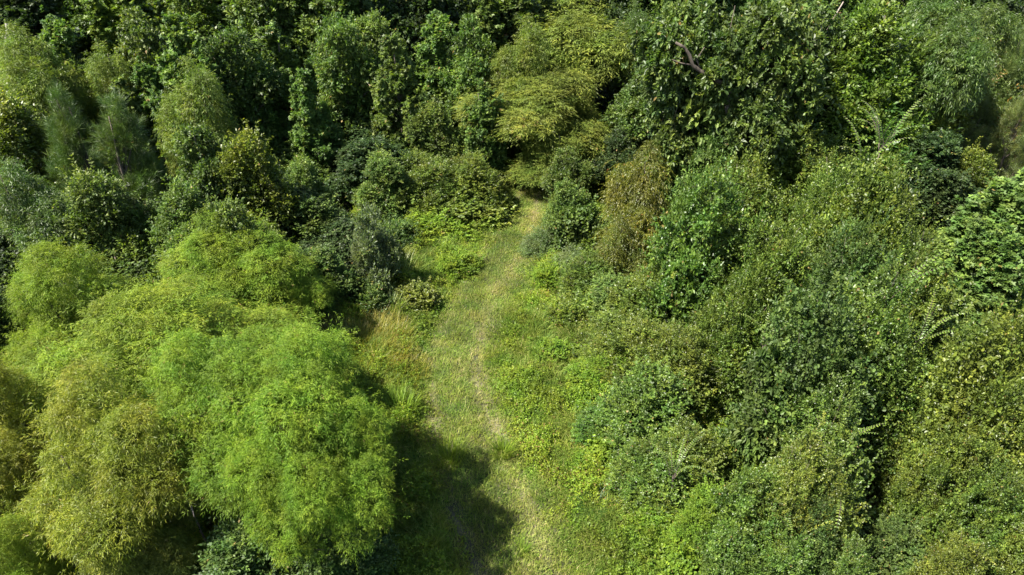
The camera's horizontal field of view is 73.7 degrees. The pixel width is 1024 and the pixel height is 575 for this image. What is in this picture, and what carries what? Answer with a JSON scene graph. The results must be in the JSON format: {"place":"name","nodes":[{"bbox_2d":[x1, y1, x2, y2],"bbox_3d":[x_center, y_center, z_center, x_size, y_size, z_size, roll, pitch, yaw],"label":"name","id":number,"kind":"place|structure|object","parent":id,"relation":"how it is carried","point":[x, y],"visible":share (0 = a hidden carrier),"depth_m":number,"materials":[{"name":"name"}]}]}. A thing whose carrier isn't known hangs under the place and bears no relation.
{"place":"outdoors","nodes":[
{"label":"outdoors","id":0,"kind":"place"},
{"bbox_2d":[2,85,1023,574],"bbox_3d":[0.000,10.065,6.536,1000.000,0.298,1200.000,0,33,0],"label":"ground","id":1,"kind":"structure","parent":0,"point":[472,437],"depth_m":15.94,"materials":[{"name":"green plant"}]},
{"bbox_2d":[0,419,61,574],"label":"willow tree","id":2,"kind":"object","parent":1,"relation":"on","point":[5,488],"visible":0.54,"depth_m":12.49,"materials":[{"name":"green plant"}]},
{"bbox_2d":[0,350,79,490],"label":"willow tree","id":3,"kind":"object","parent":1,"relation":"on","point":[8,392],"visible":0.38,"depth_m":13.14,"materials":[{"name":"green plant"}]},
{"bbox_2d":[0,156,88,295],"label":"willow tree","id":4,"kind":"object","parent":1,"relation":"on","point":[36,218],"visible":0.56,"depth_m":18.42,"materials":[{"name":"green plant"}]},
{"bbox_2d":[0,0,88,67],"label":"sweetgum tree","id":5,"kind":"object","parent":1,"relation":"on","point":[29,13],"visible":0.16,"depth_m":30.88,"materials":[{"name":"green plant"}]},
{"bbox_2d":[0,505,91,574],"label":"willow tree","id":6,"kind":"object","parent":1,"relation":"on","point":[27,561],"visible":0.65,"depth_m":11.23,"materials":[{"name":"green plant"}]},
{"bbox_2d":[0,75,93,239],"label":"tree","id":7,"kind":"object","parent":1,"relation":"on","point":[19,128],"visible":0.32,"depth_m":21.98,"materials":[{"name":"green plant"}]},
{"bbox_2d":[0,19,98,152],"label":"willow tree","id":8,"kind":"object","parent":1,"relation":"on","point":[33,71],"visible":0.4,"depth_m":24.43,"materials":[{"name":"green plant"}]},
{"bbox_2d":[0,231,161,406],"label":"willow tree","id":9,"kind":"object","parent":1,"relation":"on","point":[34,279],"visible":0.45,"depth_m":15.75,"materials":[{"name":"green plant"}]},
{"bbox_2d":[34,77,127,219],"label":"pine tree","id":10,"kind":"object","parent":1,"relation":"on","point":[70,122],"visible":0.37,"depth_m":20.92,"materials":[{"name":"green plant"}]},
{"bbox_2d":[52,147,164,285],"bbox_3d":[-11.249,-1.262,19.335,3.173,5.346,3.096,13,35,19],"label":"tree","id":11,"kind":"object","parent":1,"relation":"on","point":[96,201],"visible":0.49,"depth_m":18.58,"materials":[{"name":"green plant"}]},
{"bbox_2d":[78,41,138,131],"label":"willow tree","id":12,"kind":"object","parent":1,"relation":"on","point":[108,70],"visible":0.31,"depth_m":25.81,"materials":[{"name":"green plant"}]},
{"bbox_2d":[2,330,219,574],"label":"willow tree","id":13,"kind":"object","parent":1,"relation":"on","point":[109,441],"visible":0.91,"depth_m":11.09,"materials":[{"name":"green plant"}]},
{"bbox_2d":[75,0,168,79],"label":"sweetgum tree","id":14,"kind":"object","parent":1,"relation":"on","point":[104,13],"visible":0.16,"depth_m":31.36,"materials":[{"name":"green plant"}]},
{"bbox_2d":[50,445,209,574],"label":"willow tree","id":15,"kind":"object","parent":1,"relation":"on","point":[152,559],"visible":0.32,"depth_m":11.82,"materials":[{"name":"green plant"}]},
{"bbox_2d":[82,85,182,233],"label":"pine tree","id":16,"kind":"object","parent":1,"relation":"on","point":[116,133],"visible":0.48,"depth_m":21.11,"materials":[{"name":"green plant"}]},
{"bbox_2d":[107,6,192,104],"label":"broadleaf tree","id":17,"kind":"object","parent":1,"relation":"on","point":[143,42],"visible":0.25,"depth_m":26.61,"materials":[{"name":"green plant"}]},
{"bbox_2d":[3,259,330,524],"bbox_3d":[-7.222,1.943,14.603,6.086,5.068,6.343,2,33,3],"label":"willow tree","id":18,"kind":"object","parent":1,"relation":"on","point":[140,297],"visible":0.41,"depth_m":13.64,"materials":[{"name":"green plant"}]},
{"bbox_2d":[138,174,210,285],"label":"tree","id":19,"kind":"object","parent":1,"relation":"on","point":[174,210],"visible":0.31,"depth_m":18.61,"materials":[{"name":"green plant"}]},
{"bbox_2d":[138,11,238,180],"bbox_3d":[-11.837,-6.743,26.026,3.339,7.342,4.000,19,38,27],"label":"sweetgum tree","id":20,"kind":"object","parent":1,"relation":"on","point":[176,42],"visible":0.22,"depth_m":24.43,"materials":[{"name":"green plant"}]},
{"bbox_2d":[148,51,248,177],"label":"willow tree","id":21,"kind":"object","parent":1,"relation":"on","point":[195,111],"visible":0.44,"depth_m":22.15,"materials":[{"name":"green plant"}]},
{"bbox_2d":[153,0,260,59],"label":"broadleaf tree","id":22,"kind":"object","parent":1,"relation":"on","point":[190,11],"visible":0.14,"depth_m":31.29,"materials":[{"name":"green plant"}]},
{"bbox_2d":[164,109,250,223],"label":"broadleaf tree","id":23,"kind":"object","parent":1,"relation":"on","point":[197,170],"visible":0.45,"depth_m":20.44,"materials":[{"name":"green plant"}]},
{"bbox_2d":[122,196,327,355],"bbox_3d":[-7.926,-0.143,18.269,5.512,4.431,5.786,-18,37,-25],"label":"willow tree","id":24,"kind":"object","parent":1,"relation":"on","point":[223,284],"visible":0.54,"depth_m":17.49,"materials":[{"name":"green plant"}]},
{"bbox_2d":[195,195,289,308],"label":"broadleaf tree","id":25,"kind":"object","parent":1,"relation":"on","point":[232,211],"visible":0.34,"depth_m":17.91,"materials":[{"name":"green plant"}]},
{"bbox_2d":[201,16,290,155],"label":"broadleaf tree","id":26,"kind":"object","parent":1,"relation":"on","point":[232,74],"visible":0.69,"depth_m":26.03,"materials":[{"name":"green plant"}]},
{"bbox_2d":[120,298,379,524],"bbox_3d":[-4.496,2.816,13.000,4.538,5.298,4.772,-28,42,-36],"label":"willow tree","id":27,"kind":"object","parent":1,"relation":"on","point":[268,380],"visible":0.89,"depth_m":11.62,"materials":[{"name":"green plant"}]},
{"bbox_2d":[186,509,313,574],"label":"tree","id":28,"kind":"object","parent":1,"relation":"on","point":[225,553],"visible":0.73,"depth_m":11.62,"materials":[{"name":"green plant"}]},
{"bbox_2d":[209,118,301,234],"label":"tree","id":29,"kind":"object","parent":1,"relation":"on","point":[248,166],"visible":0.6,"depth_m":20.77,"materials":[{"name":"green plant"}]},
{"bbox_2d":[221,0,326,81],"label":"broadleaf tree","id":30,"kind":"object","parent":1,"relation":"on","point":[292,24],"visible":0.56,"depth_m":30.70,"materials":[{"name":"green plant"}]},
{"bbox_2d":[240,19,319,169],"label":"sweetgum tree","id":31,"kind":"object","parent":1,"relation":"on","point":[269,35],"visible":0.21,"depth_m":27.54,"materials":[{"name":"green plant"}]},
{"bbox_2d":[223,251,339,338],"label":"willow tree","id":32,"kind":"object","parent":1,"relation":"on","point":[311,288],"visible":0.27,"depth_m":18.32,"materials":[{"name":"green plant"}]},
{"bbox_2d":[209,374,411,573],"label":"willow tree","id":33,"kind":"object","parent":1,"relation":"on","point":[325,501],"visible":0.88,"depth_m":10.96,"materials":[{"name":"green plant"}]},
{"bbox_2d":[285,67,344,197],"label":"sweetgum tree","id":34,"kind":"object","parent":1,"relation":"on","point":[309,126],"visible":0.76,"depth_m":25.98,"materials":[{"name":"green plant"}]},
{"bbox_2d":[274,242,364,313],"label":"tree","id":35,"kind":"object","parent":1,"relation":"on","point":[346,279],"visible":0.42,"depth_m":19.94,"materials":[{"name":"green plant"}]},
{"bbox_2d":[285,186,356,252],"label":"tree","id":36,"kind":"object","parent":1,"relation":"on","point":[322,209],"visible":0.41,"depth_m":21.74,"materials":[{"name":"green plant"}]},
{"bbox_2d":[277,495,400,574],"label":"tree","id":37,"kind":"object","parent":1,"relation":"on","point":[376,561],"visible":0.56,"depth_m":12.16,"materials":[{"name":"green plant"}]},
{"bbox_2d":[310,11,384,139],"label":"broadleaf tree","id":38,"kind":"object","parent":1,"relation":"on","point":[330,64],"visible":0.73,"depth_m":27.43,"materials":[{"name":"green plant"}]},
{"bbox_2d":[322,132,417,201],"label":"broadleaf tree","id":39,"kind":"object","parent":1,"relation":"on","point":[350,163],"visible":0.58,"depth_m":25.59,"materials":[{"name":"green plant"}]},
{"bbox_2d":[337,197,412,294],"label":"silver shrub","id":40,"kind":"object","parent":1,"relation":"on","point":[379,261],"visible":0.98,"depth_m":20.50,"materials":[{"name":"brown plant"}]},
{"bbox_2d":[346,143,419,221],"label":"tree","id":41,"kind":"object","parent":1,"relation":"on","point":[385,169],"visible":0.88,"depth_m":24.64,"materials":[{"name":"green plant"}]},
{"bbox_2d":[368,31,429,150],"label":"sweetgum tree","id":42,"kind":"object","parent":1,"relation":"on","point":[395,74],"visible":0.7,"depth_m":26.74,"materials":[{"name":"green plant"}]},
{"bbox_2d":[369,0,465,86],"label":"broadleaf tree","id":43,"kind":"object","parent":1,"relation":"on","point":[410,15],"visible":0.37,"depth_m":31.30,"materials":[{"name":"green plant"}]},
{"bbox_2d":[384,143,470,217],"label":"thicket bush","id":44,"kind":"object","parent":1,"relation":"on","point":[432,167],"visible":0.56,"depth_m":25.38,"materials":[{"name":"green plant"}]},
{"bbox_2d":[400,95,464,172],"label":"tree","id":45,"kind":"object","parent":1,"relation":"on","point":[431,122],"visible":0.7,"depth_m":26.86,"materials":[{"name":"green plant"}]},
{"bbox_2d":[407,0,469,136],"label":"sweetgum tree","id":46,"kind":"object","parent":1,"relation":"on","point":[430,57],"visible":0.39,"depth_m":28.87,"materials":[{"name":"green plant"}]},
{"bbox_2d":[423,13,497,122],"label":"broadleaf tree","id":47,"kind":"object","parent":1,"relation":"on","point":[475,54],"visible":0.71,"depth_m":28.18,"materials":[{"name":"green plant"}]},
{"bbox_2d":[439,148,525,216],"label":"thicket bush","id":48,"kind":"object","parent":1,"relation":"on","point":[479,179],"visible":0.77,"depth_m":25.85,"materials":[{"name":"green plant"}]},
{"bbox_2d":[461,77,509,175],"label":"sweetgum tree","id":49,"kind":"object","parent":1,"relation":"on","point":[485,109],"visible":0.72,"depth_m":26.86,"materials":[{"name":"green plant"}]},
{"bbox_2d":[469,0,559,76],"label":"sweetgum tree","id":50,"kind":"object","parent":1,"relation":"on","point":[498,20],"visible":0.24,"depth_m":30.02,"materials":[{"name":"green plant"}]},
{"bbox_2d":[487,10,557,162],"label":"willow tree","id":51,"kind":"object","parent":1,"relation":"on","point":[503,61],"visible":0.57,"depth_m":27.60,"materials":[{"name":"green plant"}]},
{"bbox_2d":[180,140,874,574],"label":"weeds","id":52,"kind":"object","parent":1,"relation":"on","point":[584,484],"visible":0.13,"depth_m":16.41,"materials":[{"name":"green plant"}]},
{"bbox_2d":[450,60,616,168],"bbox_3d":[1.506,-7.010,28.648,7.462,4.886,7.833,18,37,25],"label":"willow tree","id":53,"kind":"object","parent":1,"relation":"on","point":[518,121],"visible":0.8,"depth_m":27.11,"materials":[{"name":"green plant"}]},
{"bbox_2d":[503,126,608,189],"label":"willow tree","id":54,"kind":"object","parent":1,"relation":"on","point":[532,153],"visible":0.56,"depth_m":26.97,"materials":[{"name":"green plant"}]},
{"bbox_2d":[496,0,652,100],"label":"willow tree","id":55,"kind":"object","parent":1,"relation":"on","point":[564,51],"visible":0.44,"depth_m":29.31,"materials":[{"name":"green plant"}]},
{"bbox_2d":[539,179,612,254],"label":"shrub","id":56,"kind":"object","parent":1,"relation":"on","point":[587,225],"visible":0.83,"depth_m":22.85,"materials":[{"name":"green plant"}]},
{"bbox_2d":[597,64,664,155],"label":"broadleaf tree","id":57,"kind":"object","parent":1,"relation":"on","point":[625,111],"visible":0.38,"depth_m":26.37,"materials":[{"name":"green plant"}]},
{"bbox_2d":[591,136,673,264],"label":"drooping cedar","id":58,"kind":"object","parent":1,"relation":"on","point":[623,189],"visible":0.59,"depth_m":21.20,"materials":[{"name":"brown plant"}]},
{"bbox_2d":[577,307,703,401],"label":"thicket bush","id":59,"kind":"object","parent":1,"relation":"on","point":[632,342],"visible":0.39,"depth_m":17.07,"materials":[{"name":"green plant"}]},
{"bbox_2d":[591,355,707,482],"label":"vine covered bush","id":60,"kind":"object","parent":1,"relation":"on","point":[666,407],"visible":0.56,"depth_m":14.97,"materials":[{"name":"green plant"}]},
{"bbox_2d":[597,425,719,529],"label":"thicket bush","id":61,"kind":"object","parent":1,"relation":"on","point":[640,458],"visible":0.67,"depth_m":14.03,"materials":[{"name":"green plant"}]},
{"bbox_2d":[594,251,727,331],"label":"thicket bush","id":62,"kind":"object","parent":1,"relation":"on","point":[634,293],"visible":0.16,"depth_m":18.28,"materials":[{"name":"green plant"}]},
{"bbox_2d":[627,104,696,229],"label":"leaved tree","id":63,"kind":"object","parent":1,"relation":"on","point":[667,135],"visible":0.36,"depth_m":22.64,"materials":[{"name":"green plant"}]},
{"bbox_2d":[627,311,726,432],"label":"thicket bush","id":64,"kind":"object","parent":1,"relation":"on","point":[684,362],"visible":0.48,"depth_m":16.02,"materials":[{"name":"green plant"}]},
{"bbox_2d":[627,410,734,520],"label":"vine covered bush","id":65,"kind":"object","parent":1,"relation":"on","point":[710,450],"visible":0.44,"depth_m":13.92,"materials":[{"name":"green plant"}]},
{"bbox_2d":[621,0,759,163],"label":"leaved tree","id":66,"kind":"object","parent":1,"relation":"on","point":[658,50],"visible":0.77,"depth_m":21.60,"materials":[{"name":"green plant"}]},
{"bbox_2d":[633,149,754,358],"bbox_3d":[5.028,-0.754,18.033,3.289,5.987,3.927,19,38,27],"label":"vine covered bush","id":67,"kind":"object","parent":1,"relation":"on","point":[684,241],"visible":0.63,"depth_m":17.31,"materials":[{"name":"green plant"}]},
{"bbox_2d":[638,7,751,202],"bbox_3d":[6.824,-5.542,23.764,4.210,8.202,4.528,-14,36,-20],"label":"leaved tree","id":68,"kind":"object","parent":1,"relation":"on","point":[687,110],"visible":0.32,"depth_m":22.16,"materials":[{"name":"green plant"}]},
{"bbox_2d":[655,474,738,570],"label":"thicket bush","id":69,"kind":"object","parent":1,"relation":"on","point":[695,508],"visible":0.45,"depth_m":12.94,"materials":[{"name":"green plant"}]},
{"bbox_2d":[696,521,773,574],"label":"vine covered bush","id":70,"kind":"object","parent":1,"relation":"on","point":[712,554],"visible":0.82,"depth_m":11.91,"materials":[{"name":"green plant"}]},
{"bbox_2d":[688,264,783,414],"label":"thicket bush","id":71,"kind":"object","parent":1,"relation":"on","point":[730,359],"visible":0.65,"depth_m":16.11,"materials":[{"name":"green plant"}]},
{"bbox_2d":[692,457,785,572],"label":"vine covered bush","id":72,"kind":"object","parent":1,"relation":"on","point":[741,498],"visible":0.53,"depth_m":12.36,"materials":[{"name":"green plant"}]},
{"bbox_2d":[689,129,799,257],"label":"thicket bush","id":73,"kind":"object","parent":1,"relation":"on","point":[757,186],"visible":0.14,"depth_m":18.81,"materials":[{"name":"green plant"}]},
{"bbox_2d":[680,0,835,172],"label":"leaved tree","id":74,"kind":"object","parent":1,"relation":"on","point":[785,68],"visible":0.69,"depth_m":21.34,"materials":[{"name":"green plant"}]},
{"bbox_2d":[687,189,840,395],"bbox_3d":[6.398,0.486,16.944,3.468,5.942,3.431,28,42,35],"label":"thicket bush","id":75,"kind":"object","parent":1,"relation":"on","point":[781,258],"visible":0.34,"depth_m":16.13,"materials":[{"name":"green plant"}]},
{"bbox_2d":[713,507,822,574],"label":"thicket bush","id":76,"kind":"object","parent":1,"relation":"on","point":[789,563],"visible":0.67,"depth_m":11.78,"materials":[{"name":"green plant"}]},
{"bbox_2d":[724,106,858,229],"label":"thicket bush","id":77,"kind":"object","parent":1,"relation":"on","point":[808,141],"visible":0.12,"depth_m":22.54,"materials":[{"name":"green plant"}]},
{"bbox_2d":[704,254,892,474],"bbox_3d":[6.050,1.850,14.257,3.723,5.675,3.118,-5,33,-8],"label":"vine covered bush","id":78,"kind":"object","parent":1,"relation":"on","point":[815,354],"visible":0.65,"depth_m":13.45,"materials":[{"name":"green plant"}]},
{"bbox_2d":[738,411,867,573],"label":"thicket bush","id":79,"kind":"object","parent":1,"relation":"on","point":[798,481],"visible":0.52,"depth_m":12.03,"materials":[{"name":"green plant"}]},
{"bbox_2d":[776,484,846,574],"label":"vine covered bush","id":80,"kind":"object","parent":1,"relation":"on","point":[819,542],"visible":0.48,"depth_m":11.91,"materials":[{"name":"green plant"}]},
{"bbox_2d":[750,363,882,540],"bbox_3d":[6.164,3.156,13.481,2.477,4.148,2.493,-1,33,-2],"label":"vine covered bush","id":81,"kind":"object","parent":1,"relation":"on","point":[854,461],"visible":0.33,"depth_m":12.87,"materials":[{"name":"green plant"}]},
{"bbox_2d":[758,144,883,268],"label":"thicket bush","id":82,"kind":"object","parent":1,"relation":"on","point":[820,201],"visible":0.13,"depth_m":18.38,"materials":[{"name":"green plant"}]},
{"bbox_2d":[768,0,873,160],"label":"elm tree","id":83,"kind":"object","parent":1,"relation":"on","point":[824,37],"visible":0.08,"depth_m":23.70,"materials":[{"name":"green plant"}]},
{"bbox_2d":[773,192,908,380],"bbox_3d":[7.852,0.416,16.550,3.667,6.017,3.326,-10,34,-14],"label":"thicket bush","id":84,"kind":"object","parent":1,"relation":"on","point":[865,258],"visible":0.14,"depth_m":15.37,"materials":[{"name":"green plant"}]},
{"bbox_2d":[793,140,930,340],"bbox_3d":[8.582,-0.510,17.644,4.500,6.952,4.649,8,34,12],"label":"thicket bush","id":85,"kind":"object","parent":1,"relation":"on","point":[871,185],"visible":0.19,"depth_m":16.24,"materials":[{"name":"green plant"}]},
{"bbox_2d":[792,44,945,197],"bbox_3d":[12.359,-5.990,25.331,7.615,6.777,6.974,19,38,27],"label":"elm tree","id":86,"kind":"object","parent":1,"relation":"on","point":[894,108],"visible":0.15,"depth_m":23.63,"materials":[{"name":"plant"}]},
{"bbox_2d":[798,242,942,484],"bbox_3d":[7.623,1.526,14.646,3.484,5.833,3.506,-9,34,-14],"label":"vine covered bush","id":87,"kind":"object","parent":1,"relation":"on","point":[874,314],"visible":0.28,"depth_m":13.89,"materials":[{"name":"green plant"}]},
{"bbox_2d":[794,0,952,171],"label":"tree","id":88,"kind":"object","parent":1,"relation":"on","point":[872,37],"visible":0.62,"depth_m":23.21,"materials":[{"name":"green plant"}]},
{"bbox_2d":[860,504,940,574],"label":"vine covered bush","id":89,"kind":"object","parent":1,"relation":"on","point":[890,536],"visible":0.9,"depth_m":12.84,"materials":[{"name":"green plant"}]},
{"bbox_2d":[856,335,946,494],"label":"thicket bush","id":90,"kind":"object","parent":1,"relation":"on","point":[903,363],"visible":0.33,"depth_m":14.02,"materials":[{"name":"green plant"}]},
{"bbox_2d":[873,118,972,202],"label":"broadleaf tree","id":91,"kind":"object","parent":1,"relation":"on","point":[940,147],"visible":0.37,"depth_m":22.84,"materials":[{"name":"green plant"}]},
{"bbox_2d":[869,198,978,383],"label":"vine covered bush","id":92,"kind":"object","parent":1,"relation":"on","point":[949,307],"visible":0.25,"depth_m":15.44,"materials":[{"name":"green plant"}]},
{"bbox_2d":[879,166,987,249],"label":"broadleaf tree","id":93,"kind":"object","parent":1,"relation":"on","point":[946,204],"visible":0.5,"depth_m":22.38,"materials":[{"name":"green plant"}]},
{"bbox_2d":[864,364,1019,510],"bbox_3d":[8.703,3.255,13.884,2.455,4.206,2.428,26,41,34],"label":"thicket bush","id":94,"kind":"object","parent":1,"relation":"on","point":[901,463],"visible":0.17,"depth_m":13.78,"materials":[{"name":"green plant"}]},
{"bbox_2d":[873,414,1017,561],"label":"thicket bush","id":95,"kind":"object","parent":1,"relation":"on","point":[917,503],"visible":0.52,"depth_m":12.74,"materials":[{"name":"green plant"}]},
{"bbox_2d":[871,286,1023,518],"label":"thicket bush","id":96,"kind":"object","parent":1,"relation":"on","point":[967,363],"visible":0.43,"depth_m":12.76,"materials":[{"name":"green plant"}]},
{"bbox_2d":[891,0,1007,183],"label":"willow tree","id":97,"kind":"object","parent":1,"relation":"on","point":[970,54],"visible":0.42,"depth_m":23.68,"materials":[{"name":"green plant"}]},
{"bbox_2d":[902,520,999,574],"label":"thicket bush","id":98,"kind":"object","parent":1,"relation":"on","point":[962,558],"visible":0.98,"depth_m":11.70,"materials":[{"name":"green plant"}]},
{"bbox_2d":[901,167,1023,321],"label":"sweetgum tree","id":99,"kind":"object","parent":1,"relation":"on","point":[1001,200],"visible":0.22,"depth_m":18.50,"materials":[{"name":"green plant"}]},
{"bbox_2d":[913,450,1023,574],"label":"vine covered bush","id":100,"kind":"object","parent":1,"relation":"on","point":[992,515],"visible":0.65,"depth_m":12.10,"materials":[{"name":"green plant"}]},
{"bbox_2d":[917,215,1023,356],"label":"sweetgum tree","id":101,"kind":"object","parent":1,"relation":"on","point":[990,260],"visible":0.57,"depth_m":17.57,"materials":[{"name":"green plant"}]},
{"bbox_2d":[926,369,1023,532],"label":"thicket bush","id":102,"kind":"object","parent":1,"relation":"on","point":[1013,442],"visible":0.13,"depth_m":12.57,"materials":[{"name":"green plant"}]},
{"bbox_2d":[959,0,1023,149],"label":"willow tree","id":103,"kind":"object","parent":1,"relation":"on","point":[999,28],"visible":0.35,"depth_m":25.86,"materials":[{"name":"green plant"}]},
{"bbox_2d":[972,88,1023,180],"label":"bush","id":104,"kind":"object","parent":1,"relation":"on","point":[1013,164],"visible":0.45,"depth_m":25.36,"materials":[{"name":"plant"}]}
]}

